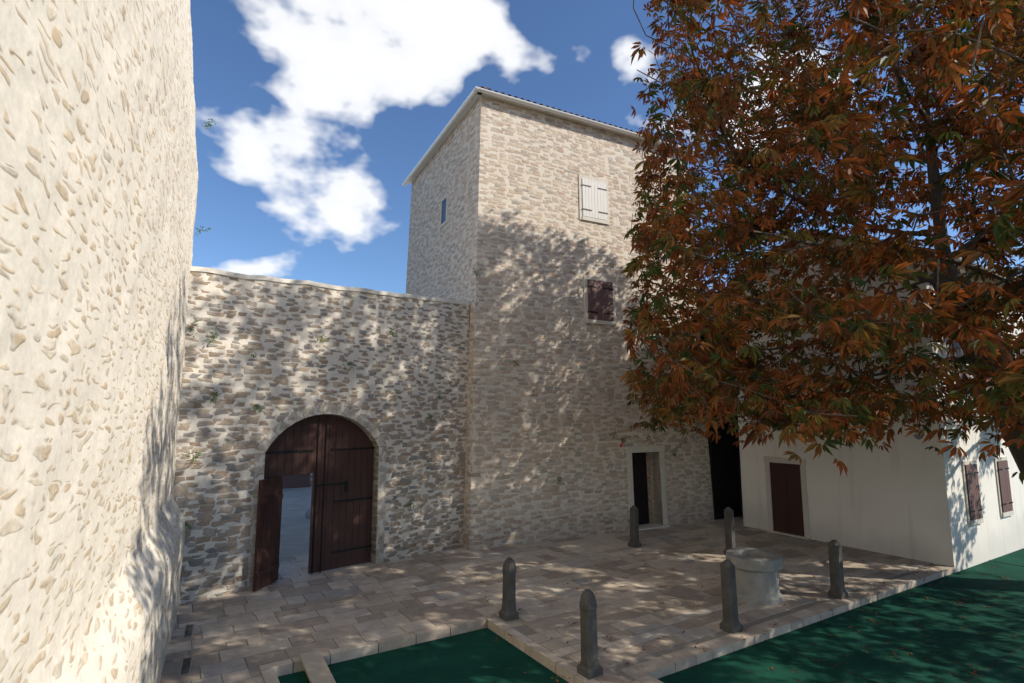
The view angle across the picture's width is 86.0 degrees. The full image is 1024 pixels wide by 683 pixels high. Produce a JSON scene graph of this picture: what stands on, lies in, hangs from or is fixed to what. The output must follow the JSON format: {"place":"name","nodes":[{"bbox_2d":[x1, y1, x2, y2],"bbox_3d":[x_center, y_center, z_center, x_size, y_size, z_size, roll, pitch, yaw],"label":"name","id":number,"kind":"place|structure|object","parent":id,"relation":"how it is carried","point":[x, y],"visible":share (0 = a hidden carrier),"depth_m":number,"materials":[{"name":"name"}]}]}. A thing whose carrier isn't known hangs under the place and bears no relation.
{"place":"outdoors","nodes":[
{"label":"outdoors","id":0,"kind":"place"},
{"bbox_2d":[0,0,197,682],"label":"tall stone wall","id":1,"kind":"structure","parent":0,"point":[98,176],"depth_m":3.15,"materials":[{"name":"beige stone"}]},
{"bbox_2d":[185,119,703,529],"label":"wall weeds","id":2,"kind":"object","parent":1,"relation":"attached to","point":[348,363],"depth_m":9.70,"materials":[{"name":"green plant"}]},
{"bbox_2d":[279,487,311,557],"bbox_3d":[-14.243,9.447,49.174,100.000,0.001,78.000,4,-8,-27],"label":"gate opening","id":3,"kind":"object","parent":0,"point":[295,527],"depth_m":15.25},
{"bbox_2d":[283,473,309,488],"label":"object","id":4,"kind":"structure","parent":3,"relation":"on","point":[297,481],"depth_m":22.39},
{"bbox_2d":[305,508,310,518],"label":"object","id":5,"kind":"object","parent":3,"relation":"on","point":[308,514],"visible":0.05,"depth_m":15.87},
{"bbox_2d":[253,414,373,590],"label":"timber gate doors","id":6,"kind":"structure","parent":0,"point":[347,524],"depth_m":10.58,"materials":[{"name":"brown wood"}]},
{"bbox_2d":[265,416,374,574],"bbox_3d":[-3.696,2.910,10.487,2.442,2.930,0.319,9,-11,-49],"label":"gate ironwork","id":7,"kind":"object","parent":6,"relation":"attached to","point":[329,484],"visible":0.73,"depth_m":10.61,"materials":[{"name":"black metal"}]},
{"bbox_2d":[278,628,568,682],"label":"turf patch","id":8,"kind":"object","parent":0,"point":[479,656],"depth_m":6.82,"materials":[{"name":"green plant"}]},
{"bbox_2d":[299,650,335,682],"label":"loose plank","id":9,"kind":"object","parent":8,"relation":"on","point":[316,668],"visible":1,"depth_m":6.46,"materials":[{"name":"grey wood"}]},
{"bbox_2d":[441,199,445,223],"bbox_3d":[-1.919,-3.697,15.597,0.034,0.690,0.402,4,-8,-27],"label":"window","id":10,"kind":"structure","parent":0,"point":[443,211],"depth_m":15.62,"materials":[{"name":"blue glass"}]},
{"bbox_2d":[402,86,694,185],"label":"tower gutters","id":11,"kind":"object","parent":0,"point":[475,94],"visible":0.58,"depth_m":14.93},
{"bbox_2d":[160,517,954,682],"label":"stone paving","id":12,"kind":"structure","parent":0,"point":[270,632],"depth_m":8.66,"materials":[{"name":"beige stone"}]},
{"bbox_2d":[179,657,192,674],"bbox_3d":[-3.890,3.873,6.552,0.110,0.006,0.480,4,-8,-27],"label":"drain frame","id":13,"kind":"object","parent":12,"relation":"on","point":[189,668],"visible":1,"depth_m":6.51,"materials":[{"name":"grey metal"}]},
{"bbox_2d":[181,657,190,673],"bbox_3d":[-3.890,3.869,6.553,0.080,0.003,0.450,4,-8,-27],"label":"floor light glass","id":14,"kind":"object","parent":13,"relation":"in","point":[185,666],"visible":1,"depth_m":6.54,"materials":[{"name":"grey glass"}]},
{"bbox_2d":[183,624,193,637],"bbox_3d":[-4.480,4.011,7.612,0.110,0.006,0.480,4,-8,-27],"label":"drain frame","id":15,"kind":"object","parent":12,"relation":"on","point":[185,630],"visible":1,"depth_m":7.54,"materials":[{"name":"grey metal"}]},
{"bbox_2d":[184,624,192,636],"bbox_3d":[-4.480,4.006,7.613,0.080,0.003,0.450,4,-8,-27],"label":"floor light glass","id":16,"kind":"object","parent":15,"relation":"in","point":[188,631],"visible":1,"depth_m":7.61,"materials":[{"name":"grey glass"}]},
{"bbox_2d":[247,405,386,590],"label":"stone arch","id":17,"kind":"structure","parent":12,"relation":"on","point":[279,428],"depth_m":10.67,"materials":[{"name":"beige stone"}]},
{"bbox_2d":[173,271,468,604],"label":"stone wall","id":18,"kind":"structure","parent":12,"relation":"on","point":[389,386],"depth_m":10.44,"materials":[{"name":"grey stone"}]},
{"bbox_2d":[190,266,469,305],"bbox_3d":[-3.645,-1.035,11.422,6.280,0.348,0.950,7,-10,-42],"label":"wall coping","id":19,"kind":"object","parent":18,"relation":"on","point":[255,277],"visible":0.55,"depth_m":10.65,"materials":[{"name":"beige stone"}]},
{"bbox_2d":[499,557,518,620],"bbox_3d":[-0.047,3.691,8.188,0.218,0.892,0.220,4,-9,-31],"label":"stone bollard","id":20,"kind":"object","parent":12,"relation":"on","point":[508,611],"visible":0.97,"depth_m":8.11,"materials":[{"name":"grey stone"}]},
{"bbox_2d":[577,589,602,679],"bbox_3d":[0.905,3.422,6.427,0.218,0.972,0.220,5,-9,-32],"label":"stone bollard","id":21,"kind":"object","parent":12,"relation":"on","point":[589,666],"visible":0.98,"depth_m":6.37,"materials":[{"name":"grey stone"}]},
{"bbox_2d":[628,505,640,547],"bbox_3d":[2.773,4.220,12.488,0.218,0.953,0.220,6,-9,-37],"label":"stone bollard","id":22,"kind":"object","parent":12,"relation":"on","point":[633,542],"visible":0.95,"depth_m":12.41,"materials":[{"name":"grey stone"}]},
{"bbox_2d":[404,534,1023,682],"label":"fallen leaves","id":23,"kind":"object","parent":12,"relation":"on","point":[975,671],"visible":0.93,"depth_m":8.16,"materials":[{"name":"brown plant"}]},
{"bbox_2d":[700,293,740,519],"bbox_3d":[8.083,1.954,17.378,5.720,6.600,0.420,4,-8,-27],"label":"dark link glass","id":24,"kind":"object","parent":12,"relation":"on","point":[725,472],"visible":0.07,"depth_m":15.96,"materials":[{"name":"black glass"}]},
{"bbox_2d":[703,292,742,519],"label":"glazed link mullions","id":25,"kind":"object","parent":24,"relation":"attached to","point":[739,470],"visible":0.16,"depth_m":16.02,"materials":[{"name":"black metal"}]},
{"bbox_2d":[724,507,735,554],"bbox_3d":[4.684,4.088,11.790,0.218,1.032,0.219,5,-9,-31],"label":"stone bollard","id":26,"kind":"object","parent":12,"relation":"on","point":[730,542],"visible":0.73,"depth_m":11.74,"materials":[{"name":"grey stone"}]},
{"bbox_2d":[720,559,742,633],"bbox_3d":[3.060,3.584,7.716,0.218,0.982,0.219,5,-9,-32],"label":"stone bollard","id":27,"kind":"object","parent":12,"relation":"on","point":[730,623],"visible":0.95,"depth_m":7.66,"materials":[{"name":"grey stone"}]},
{"bbox_2d":[726,548,782,605],"bbox_3d":[3.998,3.857,9.045,0.853,0.680,0.853,4,-8,-27],"label":"stone wellhead","id":28,"kind":"object","parent":12,"relation":"on","point":[757,577],"visible":0.89,"depth_m":8.74,"materials":[{"name":"grey stone"}]},
{"bbox_2d":[828,539,847,599],"bbox_3d":[5.371,3.778,9.093,0.218,0.951,0.218,5,-9,-33],"label":"stone bollard","id":29,"kind":"object","parent":12,"relation":"on","point":[837,589],"visible":0.96,"depth_m":9.03,"materials":[{"name":"grey stone"}]},
{"bbox_2d":[733,236,1023,572],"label":"white house walls","id":30,"kind":"structure","parent":12,"relation":"on","point":[905,497],"depth_m":12.01,"materials":[{"name":"white paint"}]},
{"bbox_2d":[769,462,804,536],"bbox_3d":[6.868,3.914,13.713,0.022,1.710,0.820,5,-9,-32],"label":"door","id":31,"kind":"structure","parent":30,"relation":"in","point":[786,495],"depth_m":13.70,"materials":[{"name":"brown wood"}]},
{"bbox_2d":[720,229,1010,297],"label":"roof tiles","id":32,"kind":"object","parent":30,"relation":"on","point":[789,242],"depth_m":13.77,"materials":[{"name":"orange tile"}]},
{"bbox_2d":[763,338,1015,539],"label":"white house stone surrounds","id":33,"kind":"object","parent":30,"relation":"attached to","point":[767,459],"visible":0.54,"depth_m":13.30,"materials":[{"name":"beige stone"}]},
{"bbox_2d":[914,435,921,439],"bbox_3d":[8.414,1.983,11.386,0.089,0.100,0.163,4,-8,-27],"label":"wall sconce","id":34,"kind":"object","parent":30,"relation":"attached to","point":[918,437],"depth_m":11.36,"materials":[{"name":"metal"}]},
{"bbox_2d":[954,258,1011,278],"bbox_3d":[13.551,-1.339,14.060,11.700,0.070,0.140,5,-9,-32],"label":"white house gutter","id":35,"kind":"object","parent":30,"relation":"attached to","point":[960,260],"visible":0.11,"depth_m":11.77,"materials":[{"name":"grey metal"}]},
{"bbox_2d":[952,342,1023,520],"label":"window shutters","id":36,"kind":"object","parent":30,"relation":"attached to","point":[973,490],"visible":0.48,"depth_m":11.74,"materials":[{"name":"wood"}]},
{"bbox_2d":[953,341,1012,512],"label":"shutter hinges","id":37,"kind":"object","parent":36,"relation":"attached to","point":[978,472],"visible":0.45,"depth_m":11.63,"materials":[{"name":"black metal"}]},
{"bbox_2d":[406,95,713,549],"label":"tower stone walls","id":38,"kind":"structure","parent":0,"point":[546,412],"depth_m":13.97,"materials":[{"name":"beige stone"}]},
{"bbox_2d":[440,174,669,530],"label":"tower dressed stone trim","id":39,"kind":"structure","parent":38,"relation":"attached to","point":[655,449],"depth_m":14.71,"materials":[{"name":"beige stone"}]},
{"bbox_2d":[480,86,680,145],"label":"roof tiles","id":40,"kind":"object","parent":38,"relation":"on","point":[559,109],"depth_m":14.70,"materials":[{"name":"brown tile"}]},
{"bbox_2d":[582,178,606,219],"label":"window shutters","id":41,"kind":"object","parent":38,"relation":"attached to","point":[593,198],"visible":1,"depth_m":14.93,"materials":[{"name":"white wood"}]},
{"bbox_2d":[582,184,607,213],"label":"shutter hinges","id":42,"kind":"object","parent":41,"relation":"attached to","point":[589,209],"visible":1,"depth_m":14.91,"materials":[{"name":"grey metal"}]},
{"bbox_2d":[587,279,613,320],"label":"window shutters","id":43,"kind":"object","parent":38,"relation":"attached to","point":[600,299],"visible":1,"depth_m":14.57,"materials":[{"name":"brown wood"}]},
{"bbox_2d":[587,286,614,314],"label":"shutter hinges","id":44,"kind":"object","parent":43,"relation":"attached to","point":[597,312],"visible":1,"depth_m":14.57,"materials":[{"name":"black metal"}]},
{"bbox_2d":[632,452,648,523],"bbox_3d":[2.882,3.948,15.878,1.966,2.260,2.008,4,-8,-27],"label":"doorway","id":45,"kind":"structure","parent":38,"relation":"in","point":[640,487],"depth_m":15.09,"materials":[{"name":"black"}]},
{"bbox_2d":[190,0,1023,293],"label":"sky","id":46,"kind":"structure","parent":0,"point":[322,110],"materials":[{"name":"blue"}]},
{"bbox_2d":[658,548,1023,682],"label":"turf carpet","id":47,"kind":"structure","parent":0,"point":[996,655],"depth_m":7.44,"materials":[{"name":"teal"}]},
{"bbox_2d":[620,0,1023,484],"bbox_3d":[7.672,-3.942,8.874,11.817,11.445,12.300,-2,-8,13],"label":"tree","id":48,"kind":"object","parent":47,"relation":"on","point":[956,324],"visible":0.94,"depth_m":6.40,"materials":[{"name":"orange plant"}]}
]}

